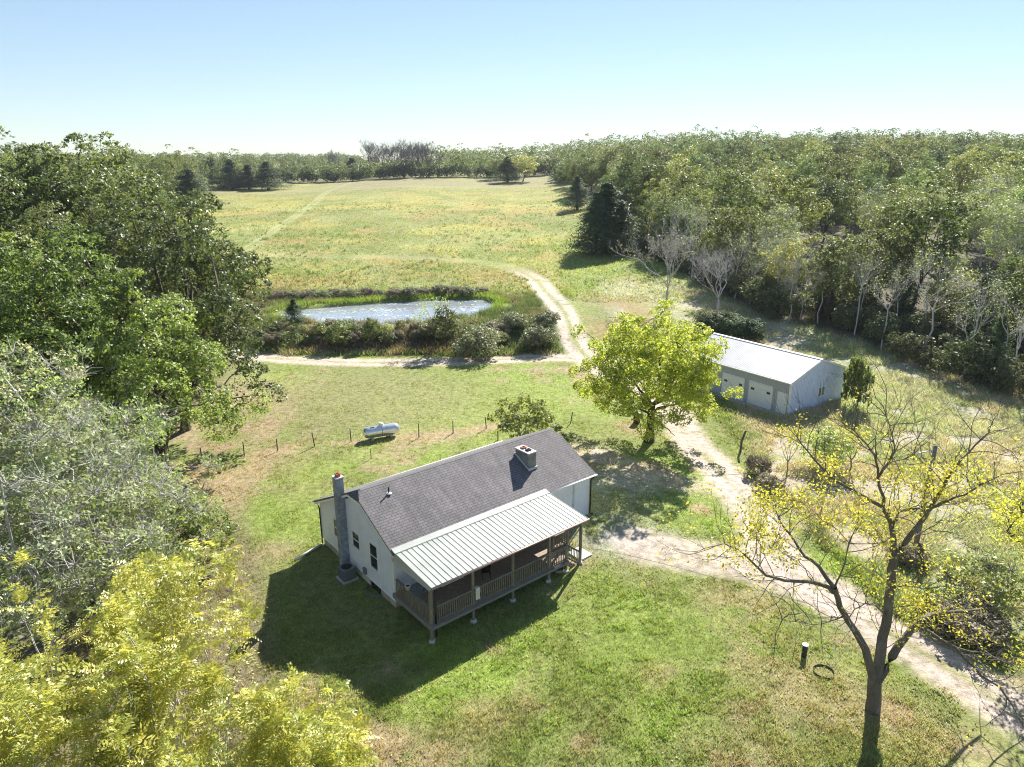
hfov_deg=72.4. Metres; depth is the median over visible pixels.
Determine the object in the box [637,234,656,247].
understory shrub
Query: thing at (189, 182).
cedar tree
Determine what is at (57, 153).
oak tree
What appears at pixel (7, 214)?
oak tree
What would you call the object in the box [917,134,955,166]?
oak tree
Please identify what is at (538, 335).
shrub
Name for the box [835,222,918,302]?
oak tree
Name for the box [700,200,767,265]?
oak tree
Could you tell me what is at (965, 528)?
meadow grass
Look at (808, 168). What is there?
oak tree
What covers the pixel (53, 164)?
oak tree
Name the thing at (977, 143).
oak tree
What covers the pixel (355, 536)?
window
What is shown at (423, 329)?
shrub
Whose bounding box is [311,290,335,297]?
shrub
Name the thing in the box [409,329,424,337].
shrub
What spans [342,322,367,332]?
shrub
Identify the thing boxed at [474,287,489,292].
shrub
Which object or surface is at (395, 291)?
shrub
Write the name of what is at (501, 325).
shrub
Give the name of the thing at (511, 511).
farmhouse
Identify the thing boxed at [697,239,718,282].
slim tree
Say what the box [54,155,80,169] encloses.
oak tree
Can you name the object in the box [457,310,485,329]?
sapling
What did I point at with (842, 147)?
oak tree
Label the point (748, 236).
slim tree
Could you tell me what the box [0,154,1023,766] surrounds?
ground
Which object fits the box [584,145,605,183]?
oak tree
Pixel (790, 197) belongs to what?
oak tree
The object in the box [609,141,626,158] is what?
oak tree
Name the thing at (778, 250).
slim tree
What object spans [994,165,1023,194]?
oak tree
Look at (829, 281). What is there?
cedar tree
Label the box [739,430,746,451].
leaning post
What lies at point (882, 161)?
pale tree
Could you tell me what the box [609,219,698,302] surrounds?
bare tree
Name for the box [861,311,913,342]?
understory shrub
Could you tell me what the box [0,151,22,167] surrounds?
oak tree
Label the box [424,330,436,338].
shrub
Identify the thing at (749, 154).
oak tree
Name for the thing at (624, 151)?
oak tree
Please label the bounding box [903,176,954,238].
pale tree
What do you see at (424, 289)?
shrub
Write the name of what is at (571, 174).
oak tree
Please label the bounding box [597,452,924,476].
overhead wire
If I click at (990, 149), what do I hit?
olive tree
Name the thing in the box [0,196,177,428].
oak tree
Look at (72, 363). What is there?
thicket tree
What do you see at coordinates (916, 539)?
utility pole
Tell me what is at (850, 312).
understory shrub
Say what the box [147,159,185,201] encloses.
oak tree
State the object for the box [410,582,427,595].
floor panel
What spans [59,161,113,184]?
oak tree
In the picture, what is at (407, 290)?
shrub
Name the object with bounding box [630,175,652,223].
cedar tree
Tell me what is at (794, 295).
understory shrub
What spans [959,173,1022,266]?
pale tree
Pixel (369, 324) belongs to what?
shrub
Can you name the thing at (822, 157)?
oak tree
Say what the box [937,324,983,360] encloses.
understory shrub
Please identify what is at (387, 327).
shrub
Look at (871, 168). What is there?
oak tree
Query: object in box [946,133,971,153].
oak tree
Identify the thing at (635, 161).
oak tree
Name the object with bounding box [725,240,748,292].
slim tree
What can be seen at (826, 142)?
pale tree
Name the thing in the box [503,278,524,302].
sapling
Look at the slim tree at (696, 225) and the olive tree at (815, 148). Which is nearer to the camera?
the slim tree at (696, 225)
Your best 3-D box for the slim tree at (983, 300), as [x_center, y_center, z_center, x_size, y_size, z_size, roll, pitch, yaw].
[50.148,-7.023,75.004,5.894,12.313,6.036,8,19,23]
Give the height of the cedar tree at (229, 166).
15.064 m
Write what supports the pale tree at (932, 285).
on the ground at (1002, 746)
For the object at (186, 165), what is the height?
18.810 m
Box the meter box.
[362,567,366,574]
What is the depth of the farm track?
97.24 m
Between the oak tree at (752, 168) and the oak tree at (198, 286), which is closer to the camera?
the oak tree at (198, 286)
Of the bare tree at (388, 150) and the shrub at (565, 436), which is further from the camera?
the bare tree at (388, 150)
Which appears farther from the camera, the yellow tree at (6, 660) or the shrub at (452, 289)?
the shrub at (452, 289)
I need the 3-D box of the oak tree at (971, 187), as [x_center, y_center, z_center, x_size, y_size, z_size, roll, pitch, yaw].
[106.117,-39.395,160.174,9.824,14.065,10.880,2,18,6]
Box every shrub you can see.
[259,323,278,333]
[262,330,281,343]
[268,290,288,298]
[274,330,291,341]
[275,321,292,331]
[284,289,302,298]
[294,325,311,333]
[298,334,313,343]
[299,289,317,298]
[310,321,327,334]
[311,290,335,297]
[312,335,324,342]
[321,319,352,342]
[323,318,340,326]
[329,287,343,297]
[337,288,363,297]
[339,328,360,345]
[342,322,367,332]
[354,287,378,295]
[360,316,383,338]
[375,289,385,295]
[377,331,397,342]
[380,323,393,330]
[384,287,404,298]
[392,329,403,337]
[394,320,404,329]
[401,286,420,296]
[409,322,420,330]
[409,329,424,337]
[416,322,441,335]
[418,286,432,294]
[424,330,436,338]
[427,283,448,294]
[443,285,463,295]
[447,325,503,359]
[459,285,478,295]
[470,323,500,333]
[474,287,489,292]
[486,319,511,332]
[495,331,510,342]
[497,311,528,327]
[518,325,560,346]
[530,310,561,326]
[559,432,569,441]
[627,205,639,224]
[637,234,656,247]
[638,240,656,252]
[652,248,668,260]
[665,237,700,262]
[672,251,700,272]
[693,227,714,241]
[693,262,714,282]
[706,261,754,294]
[707,254,745,274]
[727,262,771,293]
[738,256,761,267]
[738,271,791,301]
[744,455,772,476]
[751,282,792,318]
[753,472,786,494]
[774,419,810,476]
[781,265,808,290]
[785,275,799,296]
[787,295,817,317]
[788,292,802,308]
[794,425,860,470]
[804,284,820,299]
[811,446,852,506]
[812,291,836,309]
[823,290,861,318]
[831,300,865,331]
[836,418,879,470]
[840,355,875,406]
[848,284,880,304]
[853,294,883,318]
[860,304,909,332]
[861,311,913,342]
[882,331,935,362]
[885,542,931,575]
[899,306,921,315]
[899,310,948,348]
[911,592,1015,660]
[913,580,970,613]
[915,345,950,370]
[927,329,1001,383]
[931,547,1023,615]
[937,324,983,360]
[980,323,1023,356]
[984,355,1023,395]
[1004,332,1023,360]
[1016,353,1023,372]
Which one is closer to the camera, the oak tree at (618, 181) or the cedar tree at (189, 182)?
the oak tree at (618, 181)
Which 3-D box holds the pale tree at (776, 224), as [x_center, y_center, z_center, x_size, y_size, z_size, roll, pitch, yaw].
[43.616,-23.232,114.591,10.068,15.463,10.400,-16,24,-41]
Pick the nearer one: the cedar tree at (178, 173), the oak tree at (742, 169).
the oak tree at (742, 169)
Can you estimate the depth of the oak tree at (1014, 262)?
81.81 m
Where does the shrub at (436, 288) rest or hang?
on the ground at (1002, 746)
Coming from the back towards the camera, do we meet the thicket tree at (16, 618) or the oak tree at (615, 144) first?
the oak tree at (615, 144)
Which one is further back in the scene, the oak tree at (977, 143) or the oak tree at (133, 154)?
the oak tree at (133, 154)
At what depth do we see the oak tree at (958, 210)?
140.35 m
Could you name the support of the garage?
on the ground at (1002, 746)
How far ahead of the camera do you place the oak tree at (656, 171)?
212.61 m
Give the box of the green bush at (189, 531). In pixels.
[114,490,241,570]
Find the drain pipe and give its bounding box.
[294,543,321,559]
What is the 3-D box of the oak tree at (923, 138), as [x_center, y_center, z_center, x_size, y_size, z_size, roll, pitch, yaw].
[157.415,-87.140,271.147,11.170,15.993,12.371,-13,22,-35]
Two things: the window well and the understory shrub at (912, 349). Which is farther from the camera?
the understory shrub at (912, 349)
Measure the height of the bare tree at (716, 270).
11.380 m
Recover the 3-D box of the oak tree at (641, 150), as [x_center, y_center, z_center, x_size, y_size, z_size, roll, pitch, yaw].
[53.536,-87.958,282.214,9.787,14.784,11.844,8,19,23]
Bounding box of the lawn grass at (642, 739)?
[34,349,966,766]
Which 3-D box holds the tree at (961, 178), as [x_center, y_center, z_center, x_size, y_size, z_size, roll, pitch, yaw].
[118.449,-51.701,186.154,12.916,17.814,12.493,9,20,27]
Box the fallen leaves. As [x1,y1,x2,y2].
[31,381,962,766]
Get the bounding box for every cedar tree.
[168,164,202,195]
[168,169,231,208]
[202,157,222,174]
[210,159,259,189]
[231,164,265,188]
[249,161,297,189]
[280,299,307,324]
[341,158,371,179]
[490,156,521,182]
[555,192,621,254]
[556,176,590,209]
[564,182,651,252]
[590,201,651,254]
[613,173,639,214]
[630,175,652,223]
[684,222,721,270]
[799,242,850,303]
[887,270,924,334]
[934,274,1003,357]
[969,314,1019,380]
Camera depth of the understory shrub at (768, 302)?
96.80 m
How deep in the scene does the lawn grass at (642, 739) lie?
32.55 m
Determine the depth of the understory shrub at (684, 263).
125.88 m
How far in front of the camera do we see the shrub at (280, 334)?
85.09 m
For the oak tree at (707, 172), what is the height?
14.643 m
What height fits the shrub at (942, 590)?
2.104 m
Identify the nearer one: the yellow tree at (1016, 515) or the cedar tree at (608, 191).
the yellow tree at (1016, 515)
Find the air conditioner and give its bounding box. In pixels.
[336,562,358,584]
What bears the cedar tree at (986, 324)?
on the ground at (1002, 746)
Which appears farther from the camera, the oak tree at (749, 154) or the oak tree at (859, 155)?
the oak tree at (749, 154)
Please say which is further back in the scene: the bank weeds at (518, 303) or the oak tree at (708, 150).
the oak tree at (708, 150)
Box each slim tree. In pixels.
[646,211,663,244]
[661,195,691,267]
[668,197,703,233]
[675,199,712,273]
[680,205,714,249]
[686,228,701,278]
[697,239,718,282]
[707,204,745,244]
[713,231,731,271]
[723,232,752,298]
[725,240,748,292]
[735,219,771,264]
[742,250,765,304]
[750,247,771,269]
[754,221,809,311]
[759,243,814,320]
[763,233,797,267]
[806,249,861,323]
[845,242,888,334]
[849,250,891,328]
[859,266,917,348]
[880,258,926,315]
[905,244,998,350]
[906,242,989,334]
[948,298,1003,380]
[957,261,1019,340]
[985,273,1023,383]
[1005,297,1023,393]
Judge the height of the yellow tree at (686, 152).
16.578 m
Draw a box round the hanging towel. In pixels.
[474,586,479,599]
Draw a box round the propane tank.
[362,422,399,440]
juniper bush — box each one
[692,309,732,336]
[712,312,750,339]
[730,318,766,340]
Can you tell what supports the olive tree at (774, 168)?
on the ground at (1002, 746)
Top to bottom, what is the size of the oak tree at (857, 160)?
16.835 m
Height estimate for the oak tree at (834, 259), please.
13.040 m
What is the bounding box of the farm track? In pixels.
[511,272,596,356]
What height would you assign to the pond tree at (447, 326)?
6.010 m
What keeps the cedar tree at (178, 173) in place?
on the ground at (1002, 746)
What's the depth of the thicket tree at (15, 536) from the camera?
34.50 m
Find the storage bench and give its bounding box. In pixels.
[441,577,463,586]
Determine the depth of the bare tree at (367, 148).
477.19 m
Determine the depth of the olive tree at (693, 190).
148.03 m
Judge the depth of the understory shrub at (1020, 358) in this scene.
72.89 m
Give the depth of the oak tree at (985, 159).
222.85 m
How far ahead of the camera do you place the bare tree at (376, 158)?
461.76 m
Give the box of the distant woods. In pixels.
[0,124,1023,206]
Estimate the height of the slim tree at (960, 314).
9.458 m
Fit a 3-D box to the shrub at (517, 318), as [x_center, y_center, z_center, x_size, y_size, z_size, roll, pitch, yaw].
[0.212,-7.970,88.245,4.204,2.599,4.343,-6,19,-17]
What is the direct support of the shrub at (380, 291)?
on the ground at (1002, 746)
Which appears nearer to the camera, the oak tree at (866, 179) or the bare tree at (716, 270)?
the bare tree at (716, 270)
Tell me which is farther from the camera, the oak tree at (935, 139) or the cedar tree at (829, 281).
the oak tree at (935, 139)
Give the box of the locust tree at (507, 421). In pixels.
[487,391,562,438]
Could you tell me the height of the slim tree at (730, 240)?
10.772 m
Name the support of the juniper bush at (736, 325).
on the ground at (1002, 746)
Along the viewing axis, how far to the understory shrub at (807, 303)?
96.91 m
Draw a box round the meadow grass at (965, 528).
[662,282,1023,671]
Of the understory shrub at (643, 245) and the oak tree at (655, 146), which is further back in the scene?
the oak tree at (655, 146)
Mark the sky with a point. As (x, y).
(304, 77)
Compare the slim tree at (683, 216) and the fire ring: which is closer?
the fire ring
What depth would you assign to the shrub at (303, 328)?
86.34 m
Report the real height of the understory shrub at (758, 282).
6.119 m
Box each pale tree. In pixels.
[594,146,609,178]
[606,153,625,179]
[734,166,777,221]
[739,193,804,264]
[760,231,797,275]
[803,187,833,236]
[816,135,831,152]
[855,179,895,244]
[870,146,894,178]
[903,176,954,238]
[920,258,973,312]
[958,164,1022,250]
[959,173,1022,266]
[960,186,1023,283]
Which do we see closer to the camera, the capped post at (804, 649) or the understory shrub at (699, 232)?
the capped post at (804, 649)
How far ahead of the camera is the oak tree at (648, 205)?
163.52 m
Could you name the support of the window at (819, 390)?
in the garage
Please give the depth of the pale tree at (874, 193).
152.13 m
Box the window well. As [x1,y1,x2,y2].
[365,584,380,597]
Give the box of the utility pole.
[913,445,937,544]
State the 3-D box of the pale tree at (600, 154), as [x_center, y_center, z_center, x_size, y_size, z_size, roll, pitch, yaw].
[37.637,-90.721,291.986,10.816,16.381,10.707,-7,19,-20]
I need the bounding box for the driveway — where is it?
[164,337,1023,743]
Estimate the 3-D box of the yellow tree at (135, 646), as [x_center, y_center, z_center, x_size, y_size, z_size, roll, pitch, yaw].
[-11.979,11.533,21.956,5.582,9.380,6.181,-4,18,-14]
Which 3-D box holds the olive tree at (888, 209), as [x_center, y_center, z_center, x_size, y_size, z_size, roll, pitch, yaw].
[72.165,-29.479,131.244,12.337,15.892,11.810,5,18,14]
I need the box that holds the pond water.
[280,300,491,322]
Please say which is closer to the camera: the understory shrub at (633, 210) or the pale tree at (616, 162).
the understory shrub at (633, 210)
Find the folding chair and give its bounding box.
[481,564,490,580]
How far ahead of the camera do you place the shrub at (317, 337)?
85.30 m
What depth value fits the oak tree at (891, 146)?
289.12 m
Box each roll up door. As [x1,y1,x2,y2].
[721,372,744,400]
[747,380,772,409]
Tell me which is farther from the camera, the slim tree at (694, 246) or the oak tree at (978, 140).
the oak tree at (978, 140)
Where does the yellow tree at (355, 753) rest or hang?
on the ground at (1002, 746)
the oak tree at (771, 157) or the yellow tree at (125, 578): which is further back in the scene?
the oak tree at (771, 157)
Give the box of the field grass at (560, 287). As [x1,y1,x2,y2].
[179,183,737,302]
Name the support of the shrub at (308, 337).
on the ground at (1002, 746)
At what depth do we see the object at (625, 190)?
192.69 m
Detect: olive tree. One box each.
[0,154,28,191]
[143,155,176,174]
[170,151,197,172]
[227,161,244,181]
[485,154,513,177]
[635,178,673,210]
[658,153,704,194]
[667,183,716,231]
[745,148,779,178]
[754,159,785,200]
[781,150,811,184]
[796,140,831,170]
[832,180,870,232]
[854,137,892,170]
[863,182,935,246]
[895,166,963,231]
[900,169,934,203]
[902,147,930,167]
[926,267,996,332]
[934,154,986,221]
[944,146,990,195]
[977,151,1023,190]
[980,184,1023,274]
[981,143,1008,171]
[996,178,1023,223]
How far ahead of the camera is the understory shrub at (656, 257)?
138.16 m
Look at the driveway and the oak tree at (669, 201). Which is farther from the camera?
the oak tree at (669, 201)
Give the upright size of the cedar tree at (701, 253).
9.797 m
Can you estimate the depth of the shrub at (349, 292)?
106.29 m
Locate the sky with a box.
[0,0,1023,159]
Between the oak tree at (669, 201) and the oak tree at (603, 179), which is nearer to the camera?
the oak tree at (669, 201)
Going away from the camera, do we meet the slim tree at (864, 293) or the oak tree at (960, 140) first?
the slim tree at (864, 293)
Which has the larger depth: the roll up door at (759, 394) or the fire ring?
the roll up door at (759, 394)
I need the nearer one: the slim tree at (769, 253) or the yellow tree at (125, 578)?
the yellow tree at (125, 578)
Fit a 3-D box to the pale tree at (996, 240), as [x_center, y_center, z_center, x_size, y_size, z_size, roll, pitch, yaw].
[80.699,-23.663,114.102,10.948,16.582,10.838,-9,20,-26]
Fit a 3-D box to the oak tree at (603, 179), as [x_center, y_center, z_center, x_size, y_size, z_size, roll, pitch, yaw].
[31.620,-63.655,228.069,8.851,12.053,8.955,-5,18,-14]
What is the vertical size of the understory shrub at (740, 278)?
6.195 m
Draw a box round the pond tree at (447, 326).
[427,305,465,350]
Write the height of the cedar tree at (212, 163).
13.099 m
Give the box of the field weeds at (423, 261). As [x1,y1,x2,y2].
[206,199,681,292]
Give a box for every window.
[333,517,336,537]
[351,529,360,551]
[368,540,378,573]
[371,581,380,594]
[817,385,825,396]
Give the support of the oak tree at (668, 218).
on the ground at (1002, 746)
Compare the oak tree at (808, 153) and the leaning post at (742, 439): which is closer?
the leaning post at (742, 439)
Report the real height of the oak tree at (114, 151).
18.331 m
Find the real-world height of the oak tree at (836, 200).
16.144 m
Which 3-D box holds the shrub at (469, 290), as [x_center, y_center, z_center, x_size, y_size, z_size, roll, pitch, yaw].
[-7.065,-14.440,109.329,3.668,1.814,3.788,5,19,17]
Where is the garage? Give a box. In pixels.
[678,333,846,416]
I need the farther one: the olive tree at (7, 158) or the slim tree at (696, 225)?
the olive tree at (7, 158)
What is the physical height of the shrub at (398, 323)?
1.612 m
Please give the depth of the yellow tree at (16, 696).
19.91 m
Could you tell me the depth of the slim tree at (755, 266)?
102.69 m
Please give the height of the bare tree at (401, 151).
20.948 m
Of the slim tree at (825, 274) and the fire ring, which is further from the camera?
the slim tree at (825, 274)
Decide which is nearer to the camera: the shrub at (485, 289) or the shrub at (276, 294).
the shrub at (276, 294)
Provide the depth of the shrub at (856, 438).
51.03 m
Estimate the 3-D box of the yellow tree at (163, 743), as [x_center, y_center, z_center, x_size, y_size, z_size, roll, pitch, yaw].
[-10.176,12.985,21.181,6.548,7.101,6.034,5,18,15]
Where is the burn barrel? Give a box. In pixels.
[633,413,639,423]
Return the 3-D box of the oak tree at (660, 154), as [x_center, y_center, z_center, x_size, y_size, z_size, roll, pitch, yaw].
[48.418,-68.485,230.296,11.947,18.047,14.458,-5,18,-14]
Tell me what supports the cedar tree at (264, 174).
on the ground at (1002, 746)
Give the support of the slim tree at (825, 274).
on the ground at (1002, 746)
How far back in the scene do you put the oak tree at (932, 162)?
217.12 m
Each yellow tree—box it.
[0,546,159,766]
[0,609,224,766]
[0,626,70,766]
[0,671,168,766]
[74,525,267,766]
[76,548,215,760]
[82,678,296,766]
[147,662,372,766]
[272,707,383,766]
[506,154,539,181]
[671,145,697,173]
[751,166,781,205]
[761,237,809,288]
[981,461,1023,572]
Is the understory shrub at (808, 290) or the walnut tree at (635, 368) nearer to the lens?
the walnut tree at (635, 368)
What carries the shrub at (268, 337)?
on the ground at (1002, 746)
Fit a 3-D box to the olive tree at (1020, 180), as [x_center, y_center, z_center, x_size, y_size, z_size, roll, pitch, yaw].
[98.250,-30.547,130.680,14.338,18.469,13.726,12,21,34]
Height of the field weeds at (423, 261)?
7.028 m
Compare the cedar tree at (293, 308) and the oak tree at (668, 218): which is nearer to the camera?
the cedar tree at (293, 308)
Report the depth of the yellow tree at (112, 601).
24.66 m
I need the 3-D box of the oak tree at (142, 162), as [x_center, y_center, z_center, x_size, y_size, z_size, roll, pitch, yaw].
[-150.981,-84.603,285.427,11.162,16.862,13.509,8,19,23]
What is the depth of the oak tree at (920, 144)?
247.37 m
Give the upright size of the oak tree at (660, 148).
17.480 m
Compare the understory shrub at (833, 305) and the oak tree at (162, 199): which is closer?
the understory shrub at (833, 305)
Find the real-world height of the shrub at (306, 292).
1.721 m
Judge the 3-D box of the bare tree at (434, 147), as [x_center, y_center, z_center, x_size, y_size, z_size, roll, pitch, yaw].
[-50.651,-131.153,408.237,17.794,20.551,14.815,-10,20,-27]
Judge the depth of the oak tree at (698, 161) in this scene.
232.82 m
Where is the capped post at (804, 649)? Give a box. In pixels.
[801,642,808,657]
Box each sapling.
[412,292,462,340]
[412,314,423,328]
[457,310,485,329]
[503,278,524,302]
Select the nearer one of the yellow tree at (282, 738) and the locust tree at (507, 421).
the yellow tree at (282, 738)
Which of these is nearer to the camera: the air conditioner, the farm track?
the air conditioner
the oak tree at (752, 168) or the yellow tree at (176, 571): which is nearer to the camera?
the yellow tree at (176, 571)
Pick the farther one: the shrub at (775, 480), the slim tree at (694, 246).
the slim tree at (694, 246)
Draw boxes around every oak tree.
[0,125,132,341]
[0,131,197,319]
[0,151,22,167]
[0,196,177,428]
[0,222,170,461]
[0,232,146,483]
[7,143,41,155]
[17,146,46,164]
[27,156,49,168]
[27,175,302,431]
[28,267,272,483]
[31,143,65,166]
[38,157,64,171]
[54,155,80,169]
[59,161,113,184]
[79,151,105,167]
[102,147,133,164]
[112,147,136,163]
[113,160,149,192]
[120,219,278,379]
[124,160,165,202]
[127,155,149,165]
[133,190,179,223]
[137,155,181,186]
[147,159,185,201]
[162,154,193,174]
[559,155,579,179]
[566,155,591,188]
[574,155,600,196]
[576,150,598,180]
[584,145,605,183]
[586,156,601,191]
[595,145,623,180]
[595,169,619,194]
[604,151,653,200]
[608,169,631,196]
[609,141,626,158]
[614,151,636,170]
[615,141,643,173]
[618,151,650,177]
[625,155,674,208]
[632,198,673,237]
[636,146,649,161]
[638,189,671,220]
[642,181,700,243]
[644,147,678,181]
[645,145,676,169]
[647,140,666,149]
[650,157,678,190]
[650,195,697,247]
[659,163,722,214]
[671,136,700,171]
[675,145,714,181]
[684,169,711,203]
[685,152,714,185]
[696,161,717,196]
[700,165,774,240]
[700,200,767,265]
[701,138,722,161]
[707,157,724,178]
[711,155,753,199]
[713,132,739,157]
[713,142,738,168]
[717,135,750,168]
[719,150,746,185]
[735,157,762,183]
[737,138,754,155]
[744,144,772,162]
[751,143,787,170]
[756,168,832,245]
[769,138,801,170]
[778,155,820,217]
[788,135,824,161]
[793,228,879,321]
[799,152,822,171]
[799,174,859,246]
[801,157,832,185]
[802,149,853,189]
[809,166,847,205]
[812,138,828,153]
[823,132,859,159]
[827,153,872,197]
[828,141,853,164]
[828,150,866,173]
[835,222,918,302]
[849,159,890,206]
[852,161,869,178]
[852,173,892,218]
[855,142,865,154]
[860,193,931,230]
[862,146,917,203]
[863,135,899,162]
[865,142,899,162]
[870,179,984,305]
[878,137,898,153]
[889,159,928,182]
[890,167,929,207]
[893,134,928,158]
[898,140,928,163]
[899,131,926,152]
[900,137,938,157]
[912,150,949,178]
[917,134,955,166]
[917,146,961,193]
[919,133,942,145]
[928,161,958,191]
[938,183,1002,256]
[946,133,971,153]
[946,144,969,170]
[954,181,1007,227]
[963,138,996,179]
[963,144,1001,184]
[965,133,991,150]
[971,134,991,147]
[986,250,1023,329]
[990,136,1016,153]
[990,148,1022,176]
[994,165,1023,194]
[1004,156,1023,191]
[1012,141,1023,153]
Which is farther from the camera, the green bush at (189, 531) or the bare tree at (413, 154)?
the bare tree at (413, 154)
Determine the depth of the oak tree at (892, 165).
195.41 m
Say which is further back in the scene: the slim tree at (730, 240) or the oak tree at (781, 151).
the oak tree at (781, 151)
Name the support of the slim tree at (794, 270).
on the ground at (1002, 746)
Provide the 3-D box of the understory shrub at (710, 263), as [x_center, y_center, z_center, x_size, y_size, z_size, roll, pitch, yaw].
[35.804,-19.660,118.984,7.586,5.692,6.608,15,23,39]
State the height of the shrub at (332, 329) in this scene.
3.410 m
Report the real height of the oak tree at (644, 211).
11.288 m
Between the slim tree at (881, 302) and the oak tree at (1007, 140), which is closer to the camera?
the slim tree at (881, 302)
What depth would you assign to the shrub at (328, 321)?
87.20 m
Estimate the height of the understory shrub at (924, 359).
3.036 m
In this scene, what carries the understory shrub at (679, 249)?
on the ground at (1002, 746)
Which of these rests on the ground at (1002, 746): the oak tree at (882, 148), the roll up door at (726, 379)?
the oak tree at (882, 148)
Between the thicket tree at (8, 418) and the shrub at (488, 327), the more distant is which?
the shrub at (488, 327)
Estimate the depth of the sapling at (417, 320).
86.00 m
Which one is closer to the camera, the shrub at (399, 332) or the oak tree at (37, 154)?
the shrub at (399, 332)
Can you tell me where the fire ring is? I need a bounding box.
[813,664,834,678]
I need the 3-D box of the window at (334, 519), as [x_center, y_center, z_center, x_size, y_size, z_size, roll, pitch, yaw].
[-10.081,8.317,40.137,0.080,1.200,0.700,-14,23,-38]
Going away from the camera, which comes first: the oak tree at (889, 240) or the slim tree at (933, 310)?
the slim tree at (933, 310)
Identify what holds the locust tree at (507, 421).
on the ground at (1002, 746)
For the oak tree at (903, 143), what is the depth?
261.06 m
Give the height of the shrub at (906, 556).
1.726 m
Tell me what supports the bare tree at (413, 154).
on the ground at (1002, 746)
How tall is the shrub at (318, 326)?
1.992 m
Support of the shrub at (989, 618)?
on the ground at (1002, 746)
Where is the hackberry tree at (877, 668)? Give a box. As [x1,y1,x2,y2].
[656,344,1023,755]
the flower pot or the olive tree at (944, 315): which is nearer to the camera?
the flower pot
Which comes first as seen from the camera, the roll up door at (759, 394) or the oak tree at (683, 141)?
the roll up door at (759, 394)
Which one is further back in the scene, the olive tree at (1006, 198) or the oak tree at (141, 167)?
the oak tree at (141, 167)
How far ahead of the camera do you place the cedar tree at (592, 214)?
143.56 m
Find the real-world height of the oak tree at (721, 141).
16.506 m
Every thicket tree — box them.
[0,337,156,576]
[0,340,127,604]
[0,342,167,521]
[0,398,192,608]
[0,400,171,674]
[0,458,224,664]
[2,396,226,565]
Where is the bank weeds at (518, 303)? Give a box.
[158,286,572,356]
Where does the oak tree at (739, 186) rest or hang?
on the ground at (1002, 746)
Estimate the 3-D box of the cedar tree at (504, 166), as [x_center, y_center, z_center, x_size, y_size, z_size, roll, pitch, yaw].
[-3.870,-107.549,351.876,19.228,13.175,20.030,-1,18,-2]
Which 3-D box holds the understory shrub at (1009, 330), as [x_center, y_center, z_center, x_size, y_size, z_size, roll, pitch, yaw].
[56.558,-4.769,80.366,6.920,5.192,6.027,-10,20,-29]
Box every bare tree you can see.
[324,150,340,165]
[359,140,384,164]
[369,144,394,164]
[374,141,403,176]
[389,142,414,164]
[396,137,423,176]
[404,142,428,176]
[414,142,440,176]
[420,149,447,176]
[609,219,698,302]
[687,241,736,314]
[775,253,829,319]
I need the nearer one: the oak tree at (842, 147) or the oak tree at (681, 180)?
the oak tree at (681, 180)
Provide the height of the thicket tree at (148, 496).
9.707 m
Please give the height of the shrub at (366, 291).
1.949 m
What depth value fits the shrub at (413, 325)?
87.17 m
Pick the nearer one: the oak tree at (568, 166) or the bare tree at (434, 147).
the oak tree at (568, 166)
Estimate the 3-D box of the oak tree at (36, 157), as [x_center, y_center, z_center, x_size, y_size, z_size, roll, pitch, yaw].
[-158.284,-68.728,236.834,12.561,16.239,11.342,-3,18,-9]
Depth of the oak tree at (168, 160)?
247.34 m
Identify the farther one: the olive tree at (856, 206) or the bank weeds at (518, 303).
the olive tree at (856, 206)
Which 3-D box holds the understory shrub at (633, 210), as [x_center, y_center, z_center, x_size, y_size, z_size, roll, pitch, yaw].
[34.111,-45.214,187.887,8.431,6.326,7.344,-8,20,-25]
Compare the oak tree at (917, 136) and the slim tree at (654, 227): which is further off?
the oak tree at (917, 136)
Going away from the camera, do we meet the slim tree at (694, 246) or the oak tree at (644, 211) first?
the slim tree at (694, 246)
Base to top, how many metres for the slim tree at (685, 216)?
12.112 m
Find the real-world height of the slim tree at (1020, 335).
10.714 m
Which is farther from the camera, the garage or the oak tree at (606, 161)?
the oak tree at (606, 161)
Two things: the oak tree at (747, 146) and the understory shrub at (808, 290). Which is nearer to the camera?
the understory shrub at (808, 290)
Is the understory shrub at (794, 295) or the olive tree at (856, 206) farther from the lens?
the olive tree at (856, 206)
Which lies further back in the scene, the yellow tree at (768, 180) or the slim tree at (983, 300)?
the yellow tree at (768, 180)
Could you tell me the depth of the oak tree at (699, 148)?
240.67 m
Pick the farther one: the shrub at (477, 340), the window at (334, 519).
the shrub at (477, 340)
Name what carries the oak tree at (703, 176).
on the ground at (1002, 746)
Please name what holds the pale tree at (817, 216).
on the ground at (1002, 746)
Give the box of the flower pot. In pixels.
[404,583,410,589]
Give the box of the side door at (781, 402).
[775,391,787,414]
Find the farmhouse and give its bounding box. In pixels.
[312,428,596,643]
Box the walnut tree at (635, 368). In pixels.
[568,299,743,443]
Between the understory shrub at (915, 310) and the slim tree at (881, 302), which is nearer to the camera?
the slim tree at (881, 302)
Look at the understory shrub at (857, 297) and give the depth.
99.71 m
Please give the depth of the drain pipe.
41.16 m
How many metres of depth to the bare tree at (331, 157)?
488.65 m
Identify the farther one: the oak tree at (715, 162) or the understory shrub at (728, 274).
the oak tree at (715, 162)
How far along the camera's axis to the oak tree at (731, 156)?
232.63 m
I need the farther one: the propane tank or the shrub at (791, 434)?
the propane tank

